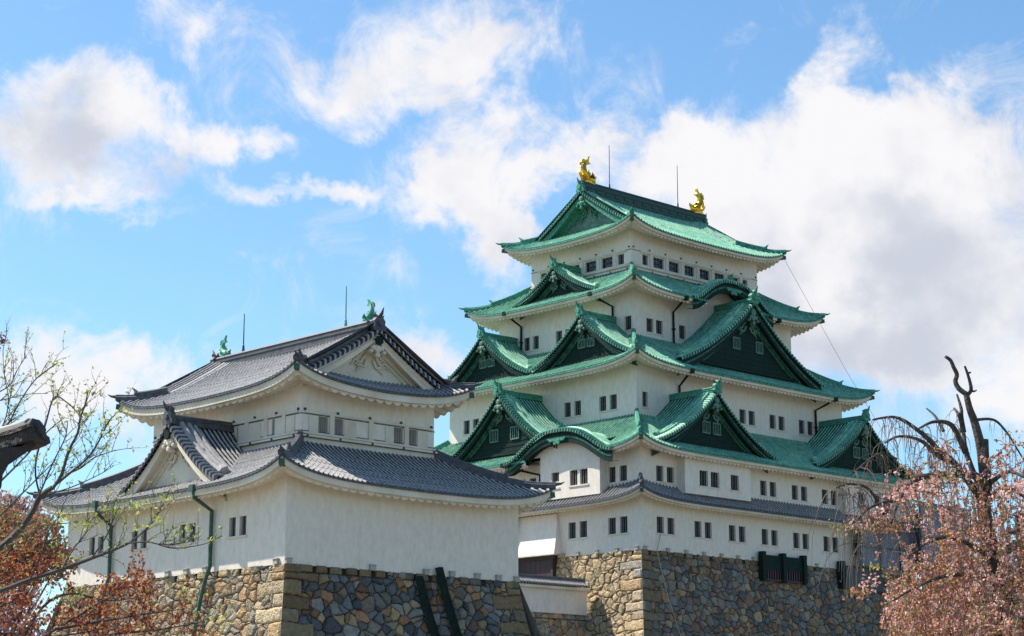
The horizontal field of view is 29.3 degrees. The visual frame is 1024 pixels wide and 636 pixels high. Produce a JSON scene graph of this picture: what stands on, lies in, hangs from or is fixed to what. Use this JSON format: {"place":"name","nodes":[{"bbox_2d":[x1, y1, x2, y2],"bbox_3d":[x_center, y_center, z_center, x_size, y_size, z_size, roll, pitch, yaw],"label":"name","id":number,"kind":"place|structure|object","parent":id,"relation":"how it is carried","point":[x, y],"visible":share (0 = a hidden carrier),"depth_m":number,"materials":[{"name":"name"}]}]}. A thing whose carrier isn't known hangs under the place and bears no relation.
{"place":"outdoors","nodes":[
{"label":"outdoors","id":0,"kind":"place"},
{"bbox_2d":[0,418,50,488],"bbox_3d":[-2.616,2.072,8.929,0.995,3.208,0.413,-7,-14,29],"label":"gate roof","id":1,"kind":"structure","parent":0,"point":[19,439],"depth_m":9.04,"materials":[{"name":"grey tile"}]},
{"bbox_2d":[0,0,1023,635],"label":"sky","id":2,"kind":"structure","parent":0,"point":[172,172],"materials":[{"name":"blue"}]},
{"bbox_2d":[1009,512,1023,622],"bbox_3d":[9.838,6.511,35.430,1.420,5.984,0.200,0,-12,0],"label":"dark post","id":3,"kind":"object","parent":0,"point":[1016,519],"visible":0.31,"depth_m":35.96,"materials":[{"name":"wood"}]},
{"label":"ground","id":4,"kind":"structure","parent":0,"visible":0},
{"bbox_2d":[0,489,53,631],"bbox_3d":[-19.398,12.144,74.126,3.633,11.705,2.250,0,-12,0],"label":"distant cherry","id":5,"kind":"object","parent":4,"relation":"on","point":[22,500],"visible":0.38,"depth_m":75.07,"materials":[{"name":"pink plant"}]},
{"bbox_2d":[0,573,55,635],"bbox_3d":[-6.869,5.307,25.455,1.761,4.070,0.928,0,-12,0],"label":"pink cherry","id":6,"kind":"object","parent":4,"relation":"on","point":[8,614],"visible":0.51,"depth_m":25.66,"materials":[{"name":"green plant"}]},
{"bbox_2d":[0,494,79,633],"bbox_3d":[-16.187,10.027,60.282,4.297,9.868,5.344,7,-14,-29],"label":"russet tree","id":7,"kind":"object","parent":4,"relation":"on","point":[27,530],"visible":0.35,"depth_m":59.74,"materials":[{"name":"red plant"}]},
{"bbox_2d":[0,317,223,592],"bbox_3d":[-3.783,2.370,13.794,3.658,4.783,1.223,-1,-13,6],"label":"spring tree","id":8,"kind":"object","parent":4,"relation":"on","point":[11,537],"visible":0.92,"depth_m":13.98,"materials":[{"name":"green plant"}]},
{"bbox_2d":[0,507,240,635],"bbox_3d":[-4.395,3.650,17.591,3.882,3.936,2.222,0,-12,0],"label":"maple tree","id":9,"kind":"object","parent":4,"relation":"on","point":[91,615],"visible":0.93,"depth_m":17.67,"materials":[{"name":"red plant"}]},
{"bbox_2d":[46,563,540,635],"bbox_3d":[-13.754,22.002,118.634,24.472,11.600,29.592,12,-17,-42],"label":"turret stone base","id":10,"kind":"object","parent":4,"relation":"on","point":[285,599],"visible":0.84,"depth_m":110.01,"materials":[{"name":"grey stone"}]},
{"bbox_2d":[25,286,564,635],"bbox_3d":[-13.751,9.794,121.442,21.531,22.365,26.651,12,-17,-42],"label":"turret","id":11,"kind":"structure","parent":10,"relation":"on","point":[317,449],"depth_m":114.97,"materials":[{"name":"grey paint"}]},
{"bbox_2d":[92,538,94,554],"bbox_3d":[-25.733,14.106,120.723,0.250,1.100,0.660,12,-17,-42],"label":"window","id":12,"kind":"structure","parent":11,"relation":"in","point":[93,539],"depth_m":120.71,"materials":[{"name":"grey"}]},
{"bbox_2d":[100,536,103,552],"bbox_3d":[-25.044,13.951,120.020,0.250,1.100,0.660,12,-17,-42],"label":"window","id":13,"kind":"structure","parent":11,"relation":"in","point":[102,538],"depth_m":119.95,"materials":[{"name":"grey"}]},
{"bbox_2d":[143,531,146,547],"bbox_3d":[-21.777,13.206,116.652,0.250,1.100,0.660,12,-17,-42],"label":"window","id":14,"kind":"structure","parent":11,"relation":"in","point":[145,533],"depth_m":116.57,"materials":[{"name":"grey"}]},
{"bbox_2d":[182,525,185,542],"bbox_3d":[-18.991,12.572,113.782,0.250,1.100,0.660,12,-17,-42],"label":"window","id":15,"kind":"structure","parent":11,"relation":"in","point":[183,534],"depth_m":113.76,"materials":[{"name":"grey"}]},
{"bbox_2d":[192,523,195,541],"bbox_3d":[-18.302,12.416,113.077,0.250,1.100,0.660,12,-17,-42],"label":"window","id":16,"kind":"structure","parent":11,"relation":"in","point":[193,527],"depth_m":113.04,"materials":[{"name":"grey"}]},
{"bbox_2d":[232,517,235,535],"bbox_3d":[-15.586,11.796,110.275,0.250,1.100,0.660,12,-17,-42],"label":"window","id":17,"kind":"structure","parent":11,"relation":"in","point":[233,519],"depth_m":110.21,"materials":[{"name":"grey"}]},
{"bbox_2d":[242,516,245,534],"bbox_3d":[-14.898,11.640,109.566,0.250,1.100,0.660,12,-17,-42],"label":"window","id":18,"kind":"structure","parent":11,"relation":"in","point":[244,517],"depth_m":109.56,"materials":[{"name":"grey"}]},
{"bbox_2d":[415,575,439,635],"bbox_3d":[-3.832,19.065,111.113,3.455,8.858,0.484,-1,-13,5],"label":"timber gutter","id":19,"kind":"object","parent":10,"relation":"attached to","point":[426,604],"visible":1,"depth_m":111.73,"materials":[{"name":"black wood"}]},
{"bbox_2d":[435,567,461,635],"bbox_3d":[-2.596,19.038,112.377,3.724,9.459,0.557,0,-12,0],"label":"timber gutter","id":20,"kind":"object","parent":10,"relation":"on","point":[447,601],"visible":1,"depth_m":112.97,"materials":[{"name":"black wood"}]},
{"bbox_2d":[531,612,586,635],"bbox_3d":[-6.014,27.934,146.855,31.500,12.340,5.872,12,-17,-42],"label":"bridge stonework","id":21,"kind":"object","parent":4,"relation":"on","point":[551,624],"visible":0.15,"depth_m":154.93,"materials":[{"name":"stone"}]},
{"bbox_2d":[518,573,589,614],"bbox_3d":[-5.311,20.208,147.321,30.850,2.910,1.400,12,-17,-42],"label":"bridge wall","id":22,"kind":"structure","parent":21,"relation":"on","point":[553,594],"depth_m":155.02,"materials":[{"name":"white paint"}]},
{"bbox_2d":[556,549,920,635],"bbox_3d":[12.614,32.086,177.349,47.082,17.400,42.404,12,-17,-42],"label":"keep stone base","id":23,"kind":"object","parent":4,"relation":"on","point":[707,595],"visible":0.54,"depth_m":159.81,"materials":[{"name":"grey stone"}]},
{"bbox_2d":[518,555,556,575],"bbox_3d":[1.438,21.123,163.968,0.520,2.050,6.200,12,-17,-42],"label":"wooden gate","id":24,"kind":"structure","parent":23,"relation":"attached to","point":[543,565],"depth_m":162.94,"materials":[{"name":"brown wood"}]},
{"bbox_2d":[434,153,934,635],"bbox_3d":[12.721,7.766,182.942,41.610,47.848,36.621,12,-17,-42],"label":"castle keep","id":25,"kind":"structure","parent":23,"relation":"on","point":[643,374],"depth_m":171.26,"materials":[{"name":"white paint"}]},
{"bbox_2d":[465,420,469,433],"bbox_3d":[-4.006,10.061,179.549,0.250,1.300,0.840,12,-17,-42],"label":"window","id":26,"kind":"structure","parent":25,"relation":"in","point":[467,423],"depth_m":179.67,"materials":[{"name":"grey"}]},
{"bbox_2d":[474,419,478,427],"bbox_3d":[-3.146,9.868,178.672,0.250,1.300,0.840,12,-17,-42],"label":"window","id":27,"kind":"structure","parent":25,"relation":"in","point":[475,421],"depth_m":178.88,"materials":[{"name":"grey"}]},
{"bbox_2d":[525,338,529,350],"bbox_3d":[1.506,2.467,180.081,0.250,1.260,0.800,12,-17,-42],"label":"window","id":28,"kind":"structure","parent":25,"relation":"in","point":[527,341],"depth_m":180.20,"materials":[{"name":"grey"}]},
{"bbox_2d":[534,336,538,348],"bbox_3d":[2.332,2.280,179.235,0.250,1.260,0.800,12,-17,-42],"label":"window","id":29,"kind":"structure","parent":25,"relation":"in","point":[536,339],"depth_m":179.34,"materials":[{"name":"grey glass"}]},
{"bbox_2d":[553,472,558,481],"bbox_3d":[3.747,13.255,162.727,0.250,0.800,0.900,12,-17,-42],"label":"window","id":30,"kind":"structure","parent":25,"relation":"in","point":[555,475],"depth_m":162.79,"materials":[{"name":"grey"}]},
{"bbox_2d":[557,331,561,341],"bbox_3d":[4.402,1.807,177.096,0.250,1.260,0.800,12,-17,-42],"label":"window","id":31,"kind":"structure","parent":25,"relation":"in","point":[559,334],"depth_m":177.23,"materials":[{"name":"grey glass"}]},
{"bbox_2d":[566,402,570,416],"bbox_3d":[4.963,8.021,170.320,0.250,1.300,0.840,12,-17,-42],"label":"window","id":32,"kind":"structure","parent":25,"relation":"in","point":[568,406],"depth_m":170.40,"materials":[{"name":"grey"}]},
{"bbox_2d":[570,522,575,538],"bbox_3d":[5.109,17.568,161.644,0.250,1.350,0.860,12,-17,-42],"label":"window","id":33,"kind":"structure","parent":25,"relation":"in","point":[572,525],"depth_m":161.76,"materials":[{"name":"grey"}]},
{"bbox_2d":[571,470,576,484],"bbox_3d":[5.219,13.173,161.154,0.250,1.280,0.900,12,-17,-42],"label":"window","id":34,"kind":"structure","parent":25,"relation":"in","point":[573,473],"depth_m":161.33,"materials":[{"name":"grey"}]},
{"bbox_2d":[576,401,580,414],"bbox_3d":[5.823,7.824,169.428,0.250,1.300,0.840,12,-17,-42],"label":"window","id":35,"kind":"structure","parent":25,"relation":"in","point":[578,404],"depth_m":169.53,"materials":[{"name":"grey glass"}]},
{"bbox_2d":[581,521,586,536],"bbox_3d":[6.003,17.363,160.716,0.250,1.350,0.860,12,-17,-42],"label":"window","id":36,"kind":"structure","parent":25,"relation":"in","point":[583,524],"depth_m":160.84,"materials":[{"name":"grey"}]},
{"bbox_2d":[582,469,587,483],"bbox_3d":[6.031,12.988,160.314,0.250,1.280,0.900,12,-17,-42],"label":"window","id":37,"kind":"structure","parent":25,"relation":"in","point":[584,471],"depth_m":160.39,"materials":[{"name":"grey"}]},
{"bbox_2d":[587,261,595,271],"bbox_3d":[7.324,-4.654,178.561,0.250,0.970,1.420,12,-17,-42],"label":"window","id":38,"kind":"structure","parent":25,"relation":"in","point":[590,266],"depth_m":178.71,"materials":[{"name":"grey"}]},
{"bbox_2d":[601,396,605,410],"bbox_3d":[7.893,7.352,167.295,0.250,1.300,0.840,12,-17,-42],"label":"window","id":39,"kind":"structure","parent":25,"relation":"in","point":[603,399],"depth_m":167.39,"materials":[{"name":"grey"}]},
{"bbox_2d":[603,257,612,268],"bbox_3d":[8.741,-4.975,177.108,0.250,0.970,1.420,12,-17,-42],"label":"window","id":40,"kind":"structure","parent":25,"relation":"in","point":[608,262],"depth_m":177.23,"materials":[{"name":"grey glass"}]},
{"bbox_2d":[610,518,615,533],"bbox_3d":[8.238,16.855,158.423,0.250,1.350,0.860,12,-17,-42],"label":"window","id":41,"kind":"structure","parent":25,"relation":"in","point":[612,520],"depth_m":158.54,"materials":[{"name":"grey"}]},
{"bbox_2d":[610,467,615,482],"bbox_3d":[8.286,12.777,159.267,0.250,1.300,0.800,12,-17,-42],"label":"window","id":42,"kind":"structure","parent":25,"relation":"in","point":[612,470],"depth_m":159.37,"materials":[{"name":"grey"}]},
{"bbox_2d":[611,394,616,408],"bbox_3d":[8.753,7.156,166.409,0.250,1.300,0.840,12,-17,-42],"label":"window","id":43,"kind":"structure","parent":25,"relation":"in","point":[613,397],"depth_m":166.49,"materials":[{"name":"grey"}]},
{"bbox_2d":[619,254,623,264],"bbox_3d":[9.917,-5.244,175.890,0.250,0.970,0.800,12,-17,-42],"label":"window","id":44,"kind":"structure","parent":25,"relation":"in","point":[621,257],"depth_m":175.98,"materials":[{"name":"grey glass"}]},
{"bbox_2d":[621,465,626,480],"bbox_3d":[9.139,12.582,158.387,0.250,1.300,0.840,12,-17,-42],"label":"window","id":45,"kind":"structure","parent":25,"relation":"in","point":[623,468],"depth_m":158.44,"materials":[{"name":"grey"}]},
{"bbox_2d":[621,516,627,532],"bbox_3d":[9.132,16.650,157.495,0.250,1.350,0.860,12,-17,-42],"label":"window","id":46,"kind":"structure","parent":25,"relation":"in","point":[623,519],"depth_m":157.52,"materials":[{"name":"grey"}]},
{"bbox_2d":[626,316,630,329],"bbox_3d":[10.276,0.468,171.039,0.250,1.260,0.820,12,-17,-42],"label":"window","id":47,"kind":"structure","parent":25,"relation":"in","point":[628,319],"depth_m":171.11,"materials":[{"name":"grey"}]},
{"bbox_2d":[642,392,645,406],"bbox_3d":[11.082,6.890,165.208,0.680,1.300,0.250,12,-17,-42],"label":"window","id":48,"kind":"structure","parent":25,"relation":"in","point":[643,393],"depth_m":165.20,"materials":[{"name":"grey"}]},
{"bbox_2d":[642,255,646,264],"bbox_3d":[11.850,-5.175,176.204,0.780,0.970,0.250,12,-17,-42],"label":"window","id":49,"kind":"structure","parent":25,"relation":"in","point":[644,259],"depth_m":176.28,"materials":[{"name":"grey"}]},
{"bbox_2d":[647,318,651,331],"bbox_3d":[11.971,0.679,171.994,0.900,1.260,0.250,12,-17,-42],"label":"window","id":50,"kind":"structure","parent":25,"relation":"in","point":[649,322],"depth_m":172.11,"materials":[{"name":"grey"}]},
{"bbox_2d":[653,258,661,268],"bbox_3d":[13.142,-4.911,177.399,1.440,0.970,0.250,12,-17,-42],"label":"window","id":51,"kind":"structure","parent":25,"relation":"in","point":[657,263],"depth_m":177.53,"materials":[{"name":"grey"}]},
{"bbox_2d":[656,320,660,333],"bbox_3d":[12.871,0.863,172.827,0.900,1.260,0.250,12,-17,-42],"label":"window","id":52,"kind":"structure","parent":25,"relation":"in","point":[658,324],"depth_m":172.91,"materials":[{"name":"grey"}]},
{"bbox_2d":[656,466,661,480],"bbox_3d":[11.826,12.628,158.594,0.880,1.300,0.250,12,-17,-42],"label":"window","id":53,"kind":"structure","parent":25,"relation":"in","point":[658,468],"depth_m":158.67,"materials":[{"name":"grey"}]},
{"bbox_2d":[657,517,661,532],"bbox_3d":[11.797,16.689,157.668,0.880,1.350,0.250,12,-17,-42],"label":"window","id":54,"kind":"structure","parent":25,"relation":"in","point":[659,519],"depth_m":157.67,"materials":[{"name":"grey"}]},
{"bbox_2d":[667,467,671,482],"bbox_3d":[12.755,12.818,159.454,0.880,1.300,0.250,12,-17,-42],"label":"window","id":55,"kind":"structure","parent":25,"relation":"in","point":[669,470],"depth_m":159.51,"materials":[{"name":"grey glass"}]},
{"bbox_2d":[667,518,672,533],"bbox_3d":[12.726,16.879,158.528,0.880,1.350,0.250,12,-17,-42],"label":"window","id":56,"kind":"structure","parent":25,"relation":"in","point":[669,520],"depth_m":158.64,"materials":[{"name":"grey"}]},
{"bbox_2d":[669,262,677,272],"bbox_3d":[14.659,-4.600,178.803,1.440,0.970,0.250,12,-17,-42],"label":"window","id":57,"kind":"structure","parent":25,"relation":"in","point":[673,267],"depth_m":178.97,"materials":[{"name":"grey glass"}]},
{"bbox_2d":[679,325,683,338],"bbox_3d":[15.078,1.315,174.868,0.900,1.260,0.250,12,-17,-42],"label":"window","id":58,"kind":"structure","parent":25,"relation":"in","point":[681,329],"depth_m":174.95,"materials":[{"name":"grey"}]},
{"bbox_2d":[684,266,692,276],"bbox_3d":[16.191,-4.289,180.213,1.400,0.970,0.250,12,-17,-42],"label":"window","id":59,"kind":"structure","parent":25,"relation":"in","point":[688,270],"depth_m":180.42,"materials":[{"name":"grey"}]},
{"bbox_2d":[694,521,699,536],"bbox_3d":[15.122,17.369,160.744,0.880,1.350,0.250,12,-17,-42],"label":"window","id":60,"kind":"structure","parent":25,"relation":"in","point":[697,524],"depth_m":160.86,"materials":[{"name":"grey"}]},
{"bbox_2d":[700,471,705,485],"bbox_3d":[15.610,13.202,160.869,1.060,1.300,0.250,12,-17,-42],"label":"window","id":61,"kind":"structure","parent":25,"relation":"in","point":[702,473],"depth_m":161.02,"materials":[{"name":"grey glass"}]},
{"bbox_2d":[700,270,707,279],"bbox_3d":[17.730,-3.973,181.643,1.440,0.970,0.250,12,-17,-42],"label":"window","id":62,"kind":"structure","parent":25,"relation":"in","point":[703,274],"depth_m":181.74,"materials":[{"name":"grey glass"}]},
{"bbox_2d":[705,522,709,537],"bbox_3d":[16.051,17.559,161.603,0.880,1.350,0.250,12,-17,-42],"label":"window","id":63,"kind":"structure","parent":25,"relation":"in","point":[707,525],"depth_m":161.65,"materials":[{"name":"grey"}]},
{"bbox_2d":[711,472,717,487],"bbox_3d":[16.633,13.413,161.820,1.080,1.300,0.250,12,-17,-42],"label":"window","id":64,"kind":"structure","parent":25,"relation":"in","point":[714,483],"depth_m":161.96,"materials":[{"name":"grey"}]},
{"bbox_2d":[715,273,722,278],"bbox_3d":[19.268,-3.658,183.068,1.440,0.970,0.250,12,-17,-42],"label":"window","id":65,"kind":"structure","parent":25,"relation":"in","point":[717,276],"depth_m":183.21,"materials":[{"name":"grey glass"}]},
{"bbox_2d":[729,525,733,540],"bbox_3d":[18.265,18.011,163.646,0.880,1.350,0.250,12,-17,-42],"label":"window","id":66,"kind":"structure","parent":25,"relation":"in","point":[731,528],"depth_m":163.71,"materials":[{"name":"grey glass"}]},
{"bbox_2d":[731,475,736,489],"bbox_3d":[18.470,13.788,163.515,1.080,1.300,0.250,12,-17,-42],"label":"window","id":67,"kind":"structure","parent":25,"relation":"in","point":[733,478],"depth_m":163.67,"materials":[{"name":"grey"}]},
{"bbox_2d":[739,526,743,541],"bbox_3d":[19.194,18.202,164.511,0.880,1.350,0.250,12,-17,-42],"label":"window","id":68,"kind":"structure","parent":25,"relation":"in","point":[741,529],"depth_m":164.57,"materials":[{"name":"grey"}]},
{"bbox_2d":[739,409,743,423],"bbox_3d":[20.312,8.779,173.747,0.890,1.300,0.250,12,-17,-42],"label":"window","id":69,"kind":"structure","parent":25,"relation":"in","point":[741,412],"depth_m":173.89,"materials":[{"name":"grey"}]},
{"bbox_2d":[749,411,752,424],"bbox_3d":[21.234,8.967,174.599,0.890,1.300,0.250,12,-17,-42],"label":"window","id":70,"kind":"structure","parent":25,"relation":"in","point":[750,413],"depth_m":174.70,"materials":[{"name":"grey glass"}]},
{"bbox_2d":[760,481,764,495],"bbox_3d":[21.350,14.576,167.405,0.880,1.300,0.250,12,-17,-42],"label":"window","id":71,"kind":"structure","parent":25,"relation":"in","point":[762,483],"depth_m":167.51,"materials":[{"name":"grey"}]},
{"bbox_2d":[762,529,766,544],"bbox_3d":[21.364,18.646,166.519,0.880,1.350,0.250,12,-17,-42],"label":"window","id":72,"kind":"structure","parent":25,"relation":"in","point":[764,541],"depth_m":166.57,"materials":[{"name":"grey"}]},
{"bbox_2d":[770,415,773,428],"bbox_3d":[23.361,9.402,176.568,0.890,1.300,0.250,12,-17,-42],"label":"window","id":73,"kind":"structure","parent":25,"relation":"in","point":[771,417],"depth_m":176.67,"materials":[{"name":"grey"}]},
{"bbox_2d":[770,482,774,496],"bbox_3d":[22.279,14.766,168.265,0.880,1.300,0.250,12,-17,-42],"label":"window","id":74,"kind":"structure","parent":25,"relation":"in","point":[772,494],"depth_m":168.29,"materials":[{"name":"grey"}]},
{"bbox_2d":[771,530,775,545],"bbox_3d":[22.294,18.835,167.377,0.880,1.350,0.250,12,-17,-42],"label":"window","id":75,"kind":"structure","parent":25,"relation":"in","point":[773,533],"depth_m":167.51,"materials":[{"name":"grey"}]},
{"bbox_2d":[778,416,782,429],"bbox_3d":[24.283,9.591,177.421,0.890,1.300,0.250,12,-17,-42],"label":"window","id":76,"kind":"structure","parent":25,"relation":"in","point":[780,418],"depth_m":177.58,"materials":[{"name":"grey"}]},
{"bbox_2d":[792,485,795,499],"bbox_3d":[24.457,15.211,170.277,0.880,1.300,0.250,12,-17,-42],"label":"window","id":77,"kind":"structure","parent":25,"relation":"in","point":[793,487],"depth_m":170.27,"materials":[{"name":"grey"}]},
{"bbox_2d":[793,533,797,547],"bbox_3d":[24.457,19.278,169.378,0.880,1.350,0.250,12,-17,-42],"label":"window","id":78,"kind":"structure","parent":25,"relation":"in","point":[795,535],"depth_m":169.53,"materials":[{"name":"grey"}]},
{"bbox_2d":[799,420,802,433],"bbox_3d":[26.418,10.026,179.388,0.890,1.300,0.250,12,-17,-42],"label":"window","id":79,"kind":"structure","parent":25,"relation":"in","point":[800,422],"depth_m":179.41,"materials":[{"name":"grey"}]},
{"bbox_2d":[801,487,805,500],"bbox_3d":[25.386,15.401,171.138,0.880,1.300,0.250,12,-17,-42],"label":"window","id":80,"kind":"structure","parent":25,"relation":"in","point":[803,498],"depth_m":171.19,"materials":[{"name":"grey"}]},
{"bbox_2d":[802,534,806,548],"bbox_3d":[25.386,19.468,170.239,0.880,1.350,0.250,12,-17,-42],"label":"window","id":81,"kind":"structure","parent":25,"relation":"in","point":[804,536],"depth_m":170.40,"materials":[{"name":"grey"}]},
{"bbox_2d":[807,422,811,434],"bbox_3d":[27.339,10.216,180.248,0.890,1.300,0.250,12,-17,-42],"label":"window","id":82,"kind":"structure","parent":25,"relation":"in","point":[809,424],"depth_m":180.37,"materials":[{"name":"grey"}]},
{"bbox_2d":[822,490,825,503],"bbox_3d":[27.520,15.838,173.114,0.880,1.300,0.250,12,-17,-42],"label":"window","id":83,"kind":"structure","parent":25,"relation":"in","point":[823,491],"depth_m":173.12,"materials":[{"name":"grey"}]},
{"bbox_2d":[823,536,827,550],"bbox_3d":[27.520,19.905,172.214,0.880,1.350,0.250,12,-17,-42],"label":"window","id":84,"kind":"structure","parent":25,"relation":"in","point":[825,539],"depth_m":172.32,"materials":[{"name":"grey"}]},
{"bbox_2d":[831,491,834,504],"bbox_3d":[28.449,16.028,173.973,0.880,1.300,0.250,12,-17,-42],"label":"window","id":85,"kind":"structure","parent":25,"relation":"in","point":[832,500],"depth_m":173.97,"materials":[{"name":"grey"}]},
{"bbox_2d":[832,537,836,552],"bbox_3d":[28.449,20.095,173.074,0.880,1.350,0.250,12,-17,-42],"label":"window","id":86,"kind":"structure","parent":25,"relation":"in","point":[834,540],"depth_m":173.21,"materials":[{"name":"grey"}]},
{"bbox_2d":[853,540,856,554],"bbox_3d":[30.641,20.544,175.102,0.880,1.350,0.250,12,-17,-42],"label":"window","id":87,"kind":"structure","parent":25,"relation":"in","point":[855,543],"depth_m":175.21,"materials":[{"name":"grey"}]},
{"bbox_2d":[758,551,807,584],"bbox_3d":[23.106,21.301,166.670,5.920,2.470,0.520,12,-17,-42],"label":"timber shutter","id":88,"kind":"object","parent":23,"relation":"attached to","point":[782,568],"visible":1,"depth_m":166.39,"materials":[{"name":"green wood"}]},
{"bbox_2d":[837,561,882,591],"bbox_3d":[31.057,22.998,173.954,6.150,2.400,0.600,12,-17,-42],"label":"timber doorway","id":89,"kind":"structure","parent":23,"relation":"on","point":[842,568],"depth_m":173.45,"materials":[{"name":"black wood"}]},
{"bbox_2d":[846,565,882,591],"bbox_3d":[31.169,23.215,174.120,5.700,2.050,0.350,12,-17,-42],"label":"door panel","id":90,"kind":"structure","parent":89,"relation":"in","point":[867,572],"depth_m":174.14,"materials":[{"name":"grey metal"}]},
{"bbox_2d":[807,355,1023,635],"bbox_3d":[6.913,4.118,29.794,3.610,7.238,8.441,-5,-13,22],"label":"weeping cherry","id":91,"kind":"object","parent":4,"relation":"on","point":[998,590],"visible":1,"depth_m":28.79,"materials":[{"name":"pink plant"}]},
{"bbox_2d":[858,503,976,635],"bbox_3d":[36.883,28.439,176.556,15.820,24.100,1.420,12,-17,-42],"label":"site hoarding","id":92,"kind":"object","parent":4,"relation":"on","point":[871,556],"visible":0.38,"depth_m":177.85,"materials":[{"name":"grey metal"}]}
]}

